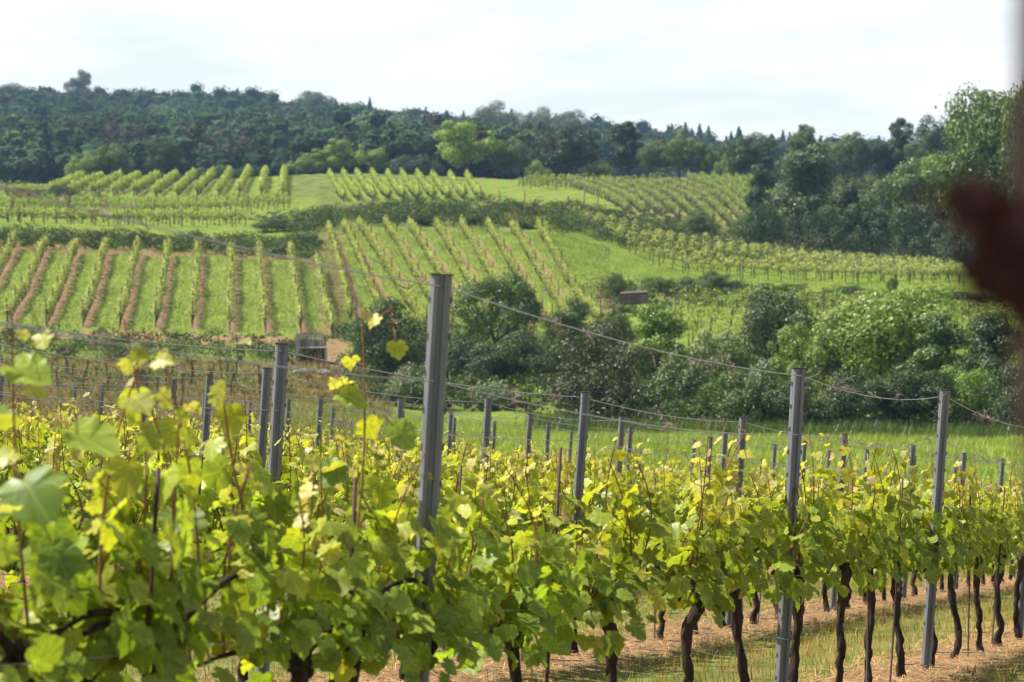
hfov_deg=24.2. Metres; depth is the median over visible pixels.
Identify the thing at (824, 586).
grapevine
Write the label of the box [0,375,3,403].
metal post
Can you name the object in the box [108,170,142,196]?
vine trellis
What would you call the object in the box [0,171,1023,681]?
ground
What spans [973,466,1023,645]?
grapevine
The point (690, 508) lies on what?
grapevine
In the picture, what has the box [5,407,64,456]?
grapevine
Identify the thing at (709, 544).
grapevine
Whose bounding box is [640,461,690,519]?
grapevine
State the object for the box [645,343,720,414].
flowering bush
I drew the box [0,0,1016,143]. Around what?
sky
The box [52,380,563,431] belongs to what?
trellis wire
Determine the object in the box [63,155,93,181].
tree
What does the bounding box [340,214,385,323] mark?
vine trellis
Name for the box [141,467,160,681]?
support rod
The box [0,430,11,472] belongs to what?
grapevine
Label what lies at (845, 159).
tree
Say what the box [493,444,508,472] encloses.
grapevine
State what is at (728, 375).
shrub
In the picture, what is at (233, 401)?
trellis wire
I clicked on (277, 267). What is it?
vineyard grass
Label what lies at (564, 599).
grapevine
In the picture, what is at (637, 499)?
grapevine
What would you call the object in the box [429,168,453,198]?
vine trellis
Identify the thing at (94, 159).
tree
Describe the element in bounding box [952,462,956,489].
metal post
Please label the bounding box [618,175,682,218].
vine trellis
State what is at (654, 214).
terrace edge weeds
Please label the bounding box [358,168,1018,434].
shade undergrowth
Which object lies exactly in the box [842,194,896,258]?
tree
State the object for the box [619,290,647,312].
garden hut
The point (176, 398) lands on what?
trellis wire
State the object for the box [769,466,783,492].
grapevine
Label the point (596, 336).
shrub
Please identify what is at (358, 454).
grapevine
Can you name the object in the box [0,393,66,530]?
grapevine
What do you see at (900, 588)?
grapevine
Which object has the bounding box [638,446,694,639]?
grapevine
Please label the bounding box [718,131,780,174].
tree
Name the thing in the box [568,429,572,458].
metal post
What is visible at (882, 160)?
tree
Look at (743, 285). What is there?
shrub
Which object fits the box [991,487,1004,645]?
support rod
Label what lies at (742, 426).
metal post
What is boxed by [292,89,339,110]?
tree
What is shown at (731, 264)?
vine trellis
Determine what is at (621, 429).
metal post
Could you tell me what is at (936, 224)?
tree
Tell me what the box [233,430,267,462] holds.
grapevine
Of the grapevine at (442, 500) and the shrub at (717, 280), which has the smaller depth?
the grapevine at (442, 500)
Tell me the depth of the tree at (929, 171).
243.50 m
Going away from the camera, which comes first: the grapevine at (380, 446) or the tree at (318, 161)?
the grapevine at (380, 446)
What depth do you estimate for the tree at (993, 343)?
99.53 m
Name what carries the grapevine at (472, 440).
on the ground at (304, 191)
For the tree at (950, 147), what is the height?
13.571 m
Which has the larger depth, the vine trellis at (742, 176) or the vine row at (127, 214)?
the vine trellis at (742, 176)
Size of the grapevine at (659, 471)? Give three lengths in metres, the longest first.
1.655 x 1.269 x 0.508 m
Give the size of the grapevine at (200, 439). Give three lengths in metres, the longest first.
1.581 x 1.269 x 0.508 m
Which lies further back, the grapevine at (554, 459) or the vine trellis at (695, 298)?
the vine trellis at (695, 298)
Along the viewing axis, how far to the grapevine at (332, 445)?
31.92 m
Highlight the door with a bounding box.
[625,297,634,312]
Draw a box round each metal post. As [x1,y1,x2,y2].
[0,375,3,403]
[72,386,76,421]
[100,389,103,423]
[141,382,148,423]
[169,379,177,419]
[200,374,213,460]
[201,397,204,436]
[247,402,251,437]
[255,367,271,612]
[256,343,289,674]
[284,398,290,453]
[315,396,323,454]
[329,407,334,439]
[394,398,403,461]
[413,273,453,681]
[446,411,452,459]
[451,418,456,453]
[478,398,492,516]
[491,421,496,465]
[524,414,533,476]
[544,423,550,470]
[567,391,590,653]
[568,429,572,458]
[615,416,625,492]
[625,427,632,470]
[690,440,695,477]
[705,436,712,486]
[720,430,727,471]
[725,417,747,627]
[772,445,776,480]
[774,367,806,681]
[799,441,806,485]
[825,451,830,488]
[829,433,847,609]
[862,449,868,489]
[901,444,915,598]
[921,389,951,668]
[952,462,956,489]
[953,452,966,589]
[994,459,1004,579]
[1018,485,1023,637]
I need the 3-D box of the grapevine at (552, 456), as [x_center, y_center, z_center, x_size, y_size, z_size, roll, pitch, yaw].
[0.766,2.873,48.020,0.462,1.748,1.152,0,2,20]
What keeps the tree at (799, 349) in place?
on the ground at (304, 191)
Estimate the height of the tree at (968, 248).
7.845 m
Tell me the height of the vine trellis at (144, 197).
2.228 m
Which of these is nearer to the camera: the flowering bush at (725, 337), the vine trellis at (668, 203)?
the flowering bush at (725, 337)
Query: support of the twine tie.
attached to the metal post at (793, 476)
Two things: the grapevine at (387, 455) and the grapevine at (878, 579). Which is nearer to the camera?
the grapevine at (878, 579)
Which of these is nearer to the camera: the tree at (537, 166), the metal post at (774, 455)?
the metal post at (774, 455)
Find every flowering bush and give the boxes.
[383,362,447,408]
[466,381,518,411]
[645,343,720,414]
[694,325,733,351]
[724,356,788,424]
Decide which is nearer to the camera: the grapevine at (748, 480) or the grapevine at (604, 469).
the grapevine at (748, 480)
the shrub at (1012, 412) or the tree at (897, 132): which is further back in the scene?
the tree at (897, 132)
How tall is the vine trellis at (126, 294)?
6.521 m
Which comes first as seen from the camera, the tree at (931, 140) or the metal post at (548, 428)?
the metal post at (548, 428)
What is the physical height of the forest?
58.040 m
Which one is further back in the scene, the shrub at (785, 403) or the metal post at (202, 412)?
the shrub at (785, 403)
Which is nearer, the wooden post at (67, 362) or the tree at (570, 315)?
the wooden post at (67, 362)
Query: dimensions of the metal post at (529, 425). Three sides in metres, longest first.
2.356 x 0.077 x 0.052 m
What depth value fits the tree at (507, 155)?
340.13 m
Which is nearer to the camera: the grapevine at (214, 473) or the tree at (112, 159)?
the grapevine at (214, 473)
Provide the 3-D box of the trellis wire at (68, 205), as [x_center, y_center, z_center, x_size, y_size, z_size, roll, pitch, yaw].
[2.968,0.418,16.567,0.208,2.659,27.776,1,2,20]
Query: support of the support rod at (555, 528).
on the ground at (304, 191)
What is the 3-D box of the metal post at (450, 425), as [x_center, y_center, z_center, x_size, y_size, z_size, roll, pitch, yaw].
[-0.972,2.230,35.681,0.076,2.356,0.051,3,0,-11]
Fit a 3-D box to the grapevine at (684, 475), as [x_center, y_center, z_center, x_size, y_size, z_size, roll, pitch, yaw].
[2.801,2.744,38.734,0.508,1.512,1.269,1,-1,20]
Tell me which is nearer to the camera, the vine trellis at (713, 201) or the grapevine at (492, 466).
the grapevine at (492, 466)
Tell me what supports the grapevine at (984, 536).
on the ground at (304, 191)
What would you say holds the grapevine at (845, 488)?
on the ground at (304, 191)
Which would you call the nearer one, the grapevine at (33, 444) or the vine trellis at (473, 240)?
the grapevine at (33, 444)
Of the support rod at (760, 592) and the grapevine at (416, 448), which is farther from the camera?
the grapevine at (416, 448)
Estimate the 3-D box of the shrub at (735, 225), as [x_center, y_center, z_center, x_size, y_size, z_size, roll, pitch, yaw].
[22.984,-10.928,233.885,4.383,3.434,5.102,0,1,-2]
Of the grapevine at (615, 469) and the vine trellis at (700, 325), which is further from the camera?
the vine trellis at (700, 325)
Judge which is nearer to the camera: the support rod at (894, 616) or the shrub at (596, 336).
the support rod at (894, 616)
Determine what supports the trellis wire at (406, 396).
attached to the metal post at (487, 419)
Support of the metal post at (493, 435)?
on the ground at (304, 191)
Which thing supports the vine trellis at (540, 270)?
on the ground at (304, 191)
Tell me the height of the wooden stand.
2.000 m
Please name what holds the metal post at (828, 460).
on the ground at (304, 191)
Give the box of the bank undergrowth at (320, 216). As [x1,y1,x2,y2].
[0,189,1014,405]
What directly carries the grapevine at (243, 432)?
on the ground at (304, 191)
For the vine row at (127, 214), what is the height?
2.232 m
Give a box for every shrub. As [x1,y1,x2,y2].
[16,188,58,203]
[46,184,80,197]
[126,369,153,382]
[250,215,298,231]
[293,232,321,240]
[346,295,426,381]
[350,338,379,366]
[405,336,447,372]
[410,215,445,224]
[447,333,489,379]
[454,215,485,224]
[459,342,524,380]
[475,329,555,380]
[499,217,541,226]
[533,344,580,379]
[543,317,653,418]
[586,322,607,353]
[604,270,628,298]
[612,303,631,312]
[615,379,662,417]
[624,304,643,314]
[637,277,676,290]
[641,395,724,420]
[670,276,706,291]
[679,207,721,235]
[694,369,784,424]
[695,270,733,291]
[724,213,760,241]
[726,279,748,290]
[764,380,841,427]
[775,283,810,291]
[807,365,894,425]
[828,285,864,294]
[852,361,960,424]
[886,277,898,290]
[901,0,1023,446]
[938,362,1000,426]
[941,291,965,301]
[976,361,1020,430]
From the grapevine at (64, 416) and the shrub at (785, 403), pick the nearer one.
the grapevine at (64, 416)
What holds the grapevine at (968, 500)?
on the ground at (304, 191)
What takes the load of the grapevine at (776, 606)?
on the ground at (304, 191)
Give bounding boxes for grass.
[0,228,610,344]
[0,353,394,456]
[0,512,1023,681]
[284,400,1023,559]
[521,409,1022,438]
[546,219,965,292]
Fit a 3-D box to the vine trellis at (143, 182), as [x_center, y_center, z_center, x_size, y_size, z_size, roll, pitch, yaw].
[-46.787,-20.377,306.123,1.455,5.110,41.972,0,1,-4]
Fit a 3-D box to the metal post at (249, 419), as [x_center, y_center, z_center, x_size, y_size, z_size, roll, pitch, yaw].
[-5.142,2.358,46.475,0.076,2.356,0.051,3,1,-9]
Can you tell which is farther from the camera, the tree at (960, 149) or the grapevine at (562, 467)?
the tree at (960, 149)
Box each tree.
[0,82,26,92]
[63,69,91,95]
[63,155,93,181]
[69,150,106,174]
[83,142,135,174]
[142,139,187,175]
[145,96,198,109]
[194,167,206,179]
[210,165,235,178]
[231,168,243,178]
[250,165,261,176]
[286,157,312,174]
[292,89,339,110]
[301,148,335,173]
[323,138,367,169]
[353,148,389,170]
[383,153,443,175]
[386,112,442,127]
[432,120,501,176]
[450,270,545,352]
[472,98,524,125]
[487,137,532,179]
[516,106,554,128]
[519,121,543,129]
[523,160,552,177]
[534,123,603,180]
[541,296,590,352]
[550,109,588,134]
[578,160,615,179]
[604,120,644,176]
[605,309,641,381]
[623,302,689,388]
[634,139,669,176]
[658,133,698,179]
[682,337,766,404]
[688,141,722,173]
[713,151,746,178]
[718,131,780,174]
[728,279,819,399]
[738,198,787,246]
[743,163,776,219]
[763,321,827,396]
[770,137,837,245]
[793,124,815,172]
[800,204,850,260]
[807,281,960,410]
[812,308,870,395]
[824,131,861,180]
[826,183,862,246]
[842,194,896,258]
[849,136,872,184]
[863,157,928,245]
[866,138,900,179]
[886,117,913,175]
[887,202,946,263]
[891,150,947,230]
[903,139,937,168]
[905,312,974,401]
[907,112,949,164]
[911,186,963,253]
[931,220,971,273]
[934,81,1014,243]
[940,141,965,185]
[942,104,971,157]
[949,311,1017,414]
[963,236,971,253]
[994,82,1015,194]
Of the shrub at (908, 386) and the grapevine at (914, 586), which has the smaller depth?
the grapevine at (914, 586)
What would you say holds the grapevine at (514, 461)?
on the ground at (304, 191)
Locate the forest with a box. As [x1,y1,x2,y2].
[0,82,938,184]
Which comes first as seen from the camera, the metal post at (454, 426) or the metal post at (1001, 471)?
the metal post at (1001, 471)
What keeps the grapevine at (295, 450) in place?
on the ground at (304, 191)
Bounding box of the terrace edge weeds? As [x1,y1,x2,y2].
[0,191,927,400]
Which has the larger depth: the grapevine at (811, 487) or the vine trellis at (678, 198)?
the vine trellis at (678, 198)
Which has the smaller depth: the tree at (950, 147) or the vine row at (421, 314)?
the vine row at (421, 314)
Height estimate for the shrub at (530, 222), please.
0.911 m
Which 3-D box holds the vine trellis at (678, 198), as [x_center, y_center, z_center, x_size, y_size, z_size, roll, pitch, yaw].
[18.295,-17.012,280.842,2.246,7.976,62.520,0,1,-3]
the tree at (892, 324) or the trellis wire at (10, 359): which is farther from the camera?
the tree at (892, 324)
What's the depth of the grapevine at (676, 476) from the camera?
46.88 m
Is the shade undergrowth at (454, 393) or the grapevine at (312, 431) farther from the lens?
the shade undergrowth at (454, 393)
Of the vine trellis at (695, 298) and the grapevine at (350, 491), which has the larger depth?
the vine trellis at (695, 298)
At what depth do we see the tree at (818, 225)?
227.42 m
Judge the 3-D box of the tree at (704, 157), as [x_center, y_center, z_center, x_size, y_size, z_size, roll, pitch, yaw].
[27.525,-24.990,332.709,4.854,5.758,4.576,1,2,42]
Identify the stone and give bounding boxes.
[292,370,309,374]
[316,370,331,374]
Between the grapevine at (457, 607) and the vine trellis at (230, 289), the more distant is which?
the vine trellis at (230, 289)
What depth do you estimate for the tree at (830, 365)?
112.32 m
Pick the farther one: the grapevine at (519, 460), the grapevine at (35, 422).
the grapevine at (519, 460)
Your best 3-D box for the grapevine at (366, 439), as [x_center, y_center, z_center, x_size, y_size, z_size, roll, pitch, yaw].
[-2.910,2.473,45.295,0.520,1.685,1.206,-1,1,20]
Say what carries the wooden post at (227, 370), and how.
on the ground at (304, 191)
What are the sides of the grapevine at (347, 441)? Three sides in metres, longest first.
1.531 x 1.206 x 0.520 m
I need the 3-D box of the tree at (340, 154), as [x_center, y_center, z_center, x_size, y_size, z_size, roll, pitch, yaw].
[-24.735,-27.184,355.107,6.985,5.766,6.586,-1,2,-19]
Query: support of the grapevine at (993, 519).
on the ground at (304, 191)
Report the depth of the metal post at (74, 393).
50.03 m
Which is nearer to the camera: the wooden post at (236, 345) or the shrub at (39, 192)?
the wooden post at (236, 345)
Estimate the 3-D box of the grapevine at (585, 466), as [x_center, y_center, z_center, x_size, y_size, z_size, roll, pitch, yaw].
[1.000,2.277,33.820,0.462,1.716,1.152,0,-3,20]
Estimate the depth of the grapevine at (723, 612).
21.38 m
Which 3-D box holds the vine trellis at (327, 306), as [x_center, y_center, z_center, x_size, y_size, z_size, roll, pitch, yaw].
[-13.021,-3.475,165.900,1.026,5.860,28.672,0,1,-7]
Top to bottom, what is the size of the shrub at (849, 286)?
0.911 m
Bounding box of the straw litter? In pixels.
[0,521,1023,681]
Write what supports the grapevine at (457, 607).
on the ground at (304, 191)
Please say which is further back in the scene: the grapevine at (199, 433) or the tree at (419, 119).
the tree at (419, 119)
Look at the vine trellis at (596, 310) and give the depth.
181.90 m
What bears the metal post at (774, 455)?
on the ground at (304, 191)
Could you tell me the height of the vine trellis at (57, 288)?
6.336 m
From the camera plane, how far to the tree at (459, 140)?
337.67 m
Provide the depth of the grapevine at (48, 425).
30.08 m
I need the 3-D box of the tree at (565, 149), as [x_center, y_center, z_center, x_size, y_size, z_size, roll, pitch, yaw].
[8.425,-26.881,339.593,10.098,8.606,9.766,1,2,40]
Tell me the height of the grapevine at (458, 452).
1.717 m
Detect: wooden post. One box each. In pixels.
[66,360,68,380]
[226,362,228,382]
[236,336,237,355]
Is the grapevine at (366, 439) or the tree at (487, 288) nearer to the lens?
the grapevine at (366, 439)
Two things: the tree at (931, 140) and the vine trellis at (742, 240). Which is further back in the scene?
the tree at (931, 140)
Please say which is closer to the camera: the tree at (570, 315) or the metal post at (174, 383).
the metal post at (174, 383)
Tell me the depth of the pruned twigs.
21.42 m
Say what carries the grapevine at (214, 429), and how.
on the ground at (304, 191)
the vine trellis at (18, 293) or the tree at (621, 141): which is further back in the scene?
the tree at (621, 141)
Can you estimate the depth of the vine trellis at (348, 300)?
177.30 m
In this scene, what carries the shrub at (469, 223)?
on the ground at (304, 191)
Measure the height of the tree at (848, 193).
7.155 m
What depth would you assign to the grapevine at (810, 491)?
35.65 m
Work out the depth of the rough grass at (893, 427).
90.94 m
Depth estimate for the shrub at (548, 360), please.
129.55 m
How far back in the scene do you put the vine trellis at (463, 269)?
189.74 m
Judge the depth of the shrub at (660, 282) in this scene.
179.71 m
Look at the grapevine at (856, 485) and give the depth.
38.91 m
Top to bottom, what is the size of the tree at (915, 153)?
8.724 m
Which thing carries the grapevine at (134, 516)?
on the ground at (304, 191)
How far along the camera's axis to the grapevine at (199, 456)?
22.40 m
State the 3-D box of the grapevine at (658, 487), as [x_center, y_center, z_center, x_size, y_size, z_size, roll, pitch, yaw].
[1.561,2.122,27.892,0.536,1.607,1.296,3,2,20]
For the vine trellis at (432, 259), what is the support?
on the ground at (304, 191)
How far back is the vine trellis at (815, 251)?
220.25 m
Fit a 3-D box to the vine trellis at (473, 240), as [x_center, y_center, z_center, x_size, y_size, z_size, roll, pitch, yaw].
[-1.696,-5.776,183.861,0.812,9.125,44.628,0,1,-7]
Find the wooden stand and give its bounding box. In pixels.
[295,333,327,363]
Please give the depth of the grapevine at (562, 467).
33.09 m
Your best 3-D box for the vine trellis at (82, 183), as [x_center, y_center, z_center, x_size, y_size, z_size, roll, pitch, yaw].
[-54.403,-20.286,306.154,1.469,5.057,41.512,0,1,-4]
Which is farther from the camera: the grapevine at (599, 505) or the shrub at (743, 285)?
the shrub at (743, 285)
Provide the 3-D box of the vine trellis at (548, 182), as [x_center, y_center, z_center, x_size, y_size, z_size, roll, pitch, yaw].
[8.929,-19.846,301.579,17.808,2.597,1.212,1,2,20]
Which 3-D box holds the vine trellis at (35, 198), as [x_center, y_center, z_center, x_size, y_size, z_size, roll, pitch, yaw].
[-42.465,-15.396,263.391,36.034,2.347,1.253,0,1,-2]
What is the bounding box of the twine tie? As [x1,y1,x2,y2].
[774,637,792,640]
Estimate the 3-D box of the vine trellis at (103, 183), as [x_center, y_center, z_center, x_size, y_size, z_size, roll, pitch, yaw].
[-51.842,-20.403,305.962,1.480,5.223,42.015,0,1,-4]
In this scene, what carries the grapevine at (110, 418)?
on the ground at (304, 191)
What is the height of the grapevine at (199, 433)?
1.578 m
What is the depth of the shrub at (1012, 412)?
92.85 m
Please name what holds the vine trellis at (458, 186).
on the ground at (304, 191)
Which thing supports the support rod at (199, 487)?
on the ground at (304, 191)
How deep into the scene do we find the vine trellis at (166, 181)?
300.53 m
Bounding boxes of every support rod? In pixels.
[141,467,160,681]
[186,449,203,654]
[345,477,357,651]
[347,453,348,478]
[445,465,461,672]
[545,447,561,681]
[654,477,655,637]
[758,484,769,623]
[866,484,870,681]
[889,478,903,681]
[967,485,970,656]
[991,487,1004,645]
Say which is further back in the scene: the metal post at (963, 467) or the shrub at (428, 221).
the shrub at (428, 221)
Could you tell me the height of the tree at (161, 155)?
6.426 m
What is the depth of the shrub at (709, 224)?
235.17 m
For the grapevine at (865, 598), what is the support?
on the ground at (304, 191)
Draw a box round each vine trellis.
[0,191,288,210]
[0,191,292,212]
[0,194,297,213]
[0,202,246,224]
[0,203,242,223]
[0,227,19,275]
[1,180,38,191]
[1,181,44,193]
[1,182,48,195]
[1,189,287,208]
[1,234,51,324]
[1,355,304,379]
[2,363,299,386]
[4,370,294,395]
[39,234,80,325]
[45,171,85,189]
[68,171,104,194]
[78,236,111,326]
[88,168,123,194]
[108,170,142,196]
[113,235,142,327]
[129,169,162,195]
[149,236,173,326]
[150,167,180,196]
[172,167,197,195]
[185,238,203,327]
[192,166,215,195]
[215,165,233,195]
[222,241,237,331]
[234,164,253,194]
[254,238,271,332]
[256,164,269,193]
[277,163,289,193]
[286,240,307,331]
[311,251,339,334]
[325,219,355,320]
[326,166,348,202]
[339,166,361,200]
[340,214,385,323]
[354,167,377,200]
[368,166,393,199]
[382,214,455,329]
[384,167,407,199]
[399,168,422,198]
[406,216,479,324]
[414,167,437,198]
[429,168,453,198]
[433,216,503,326]
[447,169,468,198]
[458,214,523,324]
[463,168,484,201]
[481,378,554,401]
[484,217,552,327]
[507,216,568,309]
[516,175,650,189]
[524,174,665,187]
[526,171,682,186]
[534,213,603,320]
[566,201,944,265]
[569,174,631,213]
[574,206,945,274]
[586,173,648,215]
[590,211,957,275]
[600,223,954,274]
[601,176,665,217]
[610,223,956,278]
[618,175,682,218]
[627,233,957,278]
[636,178,697,216]
[650,177,715,221]
[652,245,948,282]
[664,308,1000,342]
[666,176,732,227]
[668,301,1004,333]
[669,316,974,348]
[671,295,994,327]
[673,290,1001,324]
[676,286,995,318]
[677,284,986,317]
[680,253,959,283]
[682,177,747,223]
[685,171,749,215]
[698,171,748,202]
[711,169,783,218]
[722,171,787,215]
[733,170,793,205]
[746,172,827,224]
[832,174,886,183]
[832,179,894,190]
[832,184,897,193]
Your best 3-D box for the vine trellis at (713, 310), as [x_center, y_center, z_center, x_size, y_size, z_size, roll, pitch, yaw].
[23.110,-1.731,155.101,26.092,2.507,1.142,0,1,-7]
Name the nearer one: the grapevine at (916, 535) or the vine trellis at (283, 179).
the grapevine at (916, 535)
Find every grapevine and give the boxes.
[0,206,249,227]
[0,314,194,681]
[0,330,326,681]
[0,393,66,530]
[0,396,72,582]
[0,402,91,587]
[0,403,121,609]
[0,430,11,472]
[0,448,238,681]
[0,518,19,570]
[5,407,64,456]
[17,402,49,452]
[22,409,58,431]
[35,403,74,473]
[43,413,138,486]
[52,412,92,472]
[53,393,81,448]
[66,406,86,420]
[66,416,140,565]
[70,375,238,673]
[86,406,125,428]
[103,410,131,436]
[105,404,172,468]
[107,408,127,437]
[120,402,217,525]
[120,415,152,462]
[121,422,145,449]
[149,432,413,681]
[172,421,216,458]
[176,402,201,450]
[181,416,201,456]
[191,401,320,681]
[193,421,239,458]
[194,419,202,438]
[195,418,222,440]
[209,420,240,518]
[211,423,267,528]
[220,424,267,458]
[222,424,257,455]
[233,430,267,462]
[235,413,291,468]
[247,415,257,438]
[249,415,341,541]
[256,303,478,681]
[266,418,331,483]
[268,420,312,460]
[282,441,392,681]
[302,430,327,451]
[305,428,352,470]
[317,431,367,485]
[322,428,359,459]
[322,434,386,522]
[329,427,371,471]
[329,440,547,681]
[333,433,359,452]
[351,435,406,498]
[351,438,384,522]
[352,434,378,452]
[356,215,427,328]
[359,440,394,459]
[361,433,418,537]
[364,442,405,474]
[365,450,454,680]
[370,432,420,499]
[384,437,419,469]
[406,453,473,504]
[414,436,467,489]
[433,463,633,681]
[439,430,528,646]
[445,432,477,457]
[445,436,488,476]
[445,438,471,460]
[457,439,523,497]
[459,440,501,484]
[488,457,511,482]
[491,448,552,521]
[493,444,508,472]
[493,448,529,487]
[496,432,577,660]
[506,436,536,479]
[523,439,682,681]
[523,452,549,489]
[531,440,551,479]
[531,443,543,476]
[538,456,586,524]
[541,443,625,653]
[543,443,555,470]
[544,449,607,507]
[545,448,574,487]
[548,443,574,473]
[554,450,586,475]
[567,433,667,630]
[571,443,598,481]
[591,449,613,480]
[591,451,646,580]
[595,459,628,489]
[621,430,777,681]
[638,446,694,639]
[638,454,678,571]
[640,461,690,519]
[648,460,665,487]
[657,455,681,493]
[659,457,678,478]
[668,456,708,561]
[671,461,685,482]
[675,465,686,537]
[679,464,713,633]
[679,469,711,483]
[685,423,810,681]
[686,457,704,479]
[688,462,754,628]
[733,459,757,504]
[744,465,783,623]
[747,425,849,681]
[748,457,780,568]
[752,469,800,617]
[754,465,782,490]
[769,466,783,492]
[800,464,827,614]
[802,434,898,681]
[807,470,823,498]
[811,456,846,611]
[823,437,915,681]
[830,468,854,501]
[844,475,864,607]
[848,460,861,493]
[855,481,866,604]
[861,441,947,677]
[867,482,892,601]
[895,487,902,598]
[906,455,973,667]
[910,494,931,596]
[914,459,996,658]
[916,484,925,496]
[916,486,944,591]
[942,459,1012,651]
[957,481,976,588]
[963,497,979,587]
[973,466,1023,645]
[981,475,1002,585]
[981,489,995,583]
[988,459,1023,639]
[1005,491,1019,580]
[1011,496,1022,565]
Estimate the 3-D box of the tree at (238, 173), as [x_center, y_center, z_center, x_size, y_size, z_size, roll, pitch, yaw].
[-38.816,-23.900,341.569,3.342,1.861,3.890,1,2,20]
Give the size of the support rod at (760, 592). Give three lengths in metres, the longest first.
1.420 x 0.020 x 0.017 m
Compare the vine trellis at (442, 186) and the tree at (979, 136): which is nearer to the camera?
the tree at (979, 136)
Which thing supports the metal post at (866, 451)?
on the ground at (304, 191)
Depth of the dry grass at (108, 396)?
105.69 m
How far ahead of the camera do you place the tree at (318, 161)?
353.90 m
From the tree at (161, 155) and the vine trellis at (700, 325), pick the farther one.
the tree at (161, 155)
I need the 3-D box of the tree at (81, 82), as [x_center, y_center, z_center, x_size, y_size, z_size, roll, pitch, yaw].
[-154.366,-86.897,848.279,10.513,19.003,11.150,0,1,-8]
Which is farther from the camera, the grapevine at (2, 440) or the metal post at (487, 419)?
the grapevine at (2, 440)
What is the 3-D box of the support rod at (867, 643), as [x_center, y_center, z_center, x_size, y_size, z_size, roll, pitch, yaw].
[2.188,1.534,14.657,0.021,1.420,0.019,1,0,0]
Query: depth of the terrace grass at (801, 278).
201.32 m
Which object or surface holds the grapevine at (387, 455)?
on the ground at (304, 191)
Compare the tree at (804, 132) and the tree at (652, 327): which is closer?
the tree at (652, 327)
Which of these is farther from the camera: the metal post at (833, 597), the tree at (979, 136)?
the tree at (979, 136)
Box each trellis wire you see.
[0,173,1020,427]
[0,320,1023,471]
[0,324,1023,467]
[0,336,956,466]
[0,366,689,443]
[0,375,421,419]
[0,386,1022,486]
[0,394,953,481]
[0,544,1020,666]
[0,558,232,574]
[1,356,825,454]
[4,378,332,411]
[4,382,203,399]
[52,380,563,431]
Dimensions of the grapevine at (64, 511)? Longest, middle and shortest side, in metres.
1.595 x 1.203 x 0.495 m
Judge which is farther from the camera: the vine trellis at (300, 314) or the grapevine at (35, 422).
the vine trellis at (300, 314)
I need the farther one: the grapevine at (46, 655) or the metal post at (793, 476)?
the metal post at (793, 476)
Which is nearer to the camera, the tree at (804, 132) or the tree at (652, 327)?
the tree at (652, 327)
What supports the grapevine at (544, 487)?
on the ground at (304, 191)
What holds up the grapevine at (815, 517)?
on the ground at (304, 191)
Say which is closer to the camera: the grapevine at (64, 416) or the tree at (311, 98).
the grapevine at (64, 416)
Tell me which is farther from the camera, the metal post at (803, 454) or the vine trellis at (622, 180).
the vine trellis at (622, 180)
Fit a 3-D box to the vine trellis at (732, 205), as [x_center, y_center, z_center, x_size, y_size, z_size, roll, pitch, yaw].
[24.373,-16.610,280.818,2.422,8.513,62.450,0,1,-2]
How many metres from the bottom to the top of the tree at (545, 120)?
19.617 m
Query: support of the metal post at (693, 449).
on the ground at (304, 191)
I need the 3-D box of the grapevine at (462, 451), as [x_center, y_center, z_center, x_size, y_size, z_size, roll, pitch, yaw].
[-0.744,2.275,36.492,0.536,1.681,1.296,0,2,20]
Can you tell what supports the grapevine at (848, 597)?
on the ground at (304, 191)
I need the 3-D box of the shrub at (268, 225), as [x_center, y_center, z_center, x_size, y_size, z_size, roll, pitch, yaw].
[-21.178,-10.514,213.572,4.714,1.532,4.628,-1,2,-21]
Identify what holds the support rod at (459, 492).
on the ground at (304, 191)
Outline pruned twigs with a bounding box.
[461,556,1023,681]
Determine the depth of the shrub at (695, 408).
95.53 m
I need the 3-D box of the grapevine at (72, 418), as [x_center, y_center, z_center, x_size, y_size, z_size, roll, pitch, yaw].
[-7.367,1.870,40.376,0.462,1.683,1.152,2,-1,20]
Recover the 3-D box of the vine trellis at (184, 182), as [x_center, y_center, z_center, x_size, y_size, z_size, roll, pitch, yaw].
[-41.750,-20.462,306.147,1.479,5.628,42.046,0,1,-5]
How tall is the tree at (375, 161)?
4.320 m
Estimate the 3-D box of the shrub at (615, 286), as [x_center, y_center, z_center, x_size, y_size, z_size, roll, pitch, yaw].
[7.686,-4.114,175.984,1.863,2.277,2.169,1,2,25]
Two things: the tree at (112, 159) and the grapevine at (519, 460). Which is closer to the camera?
the grapevine at (519, 460)

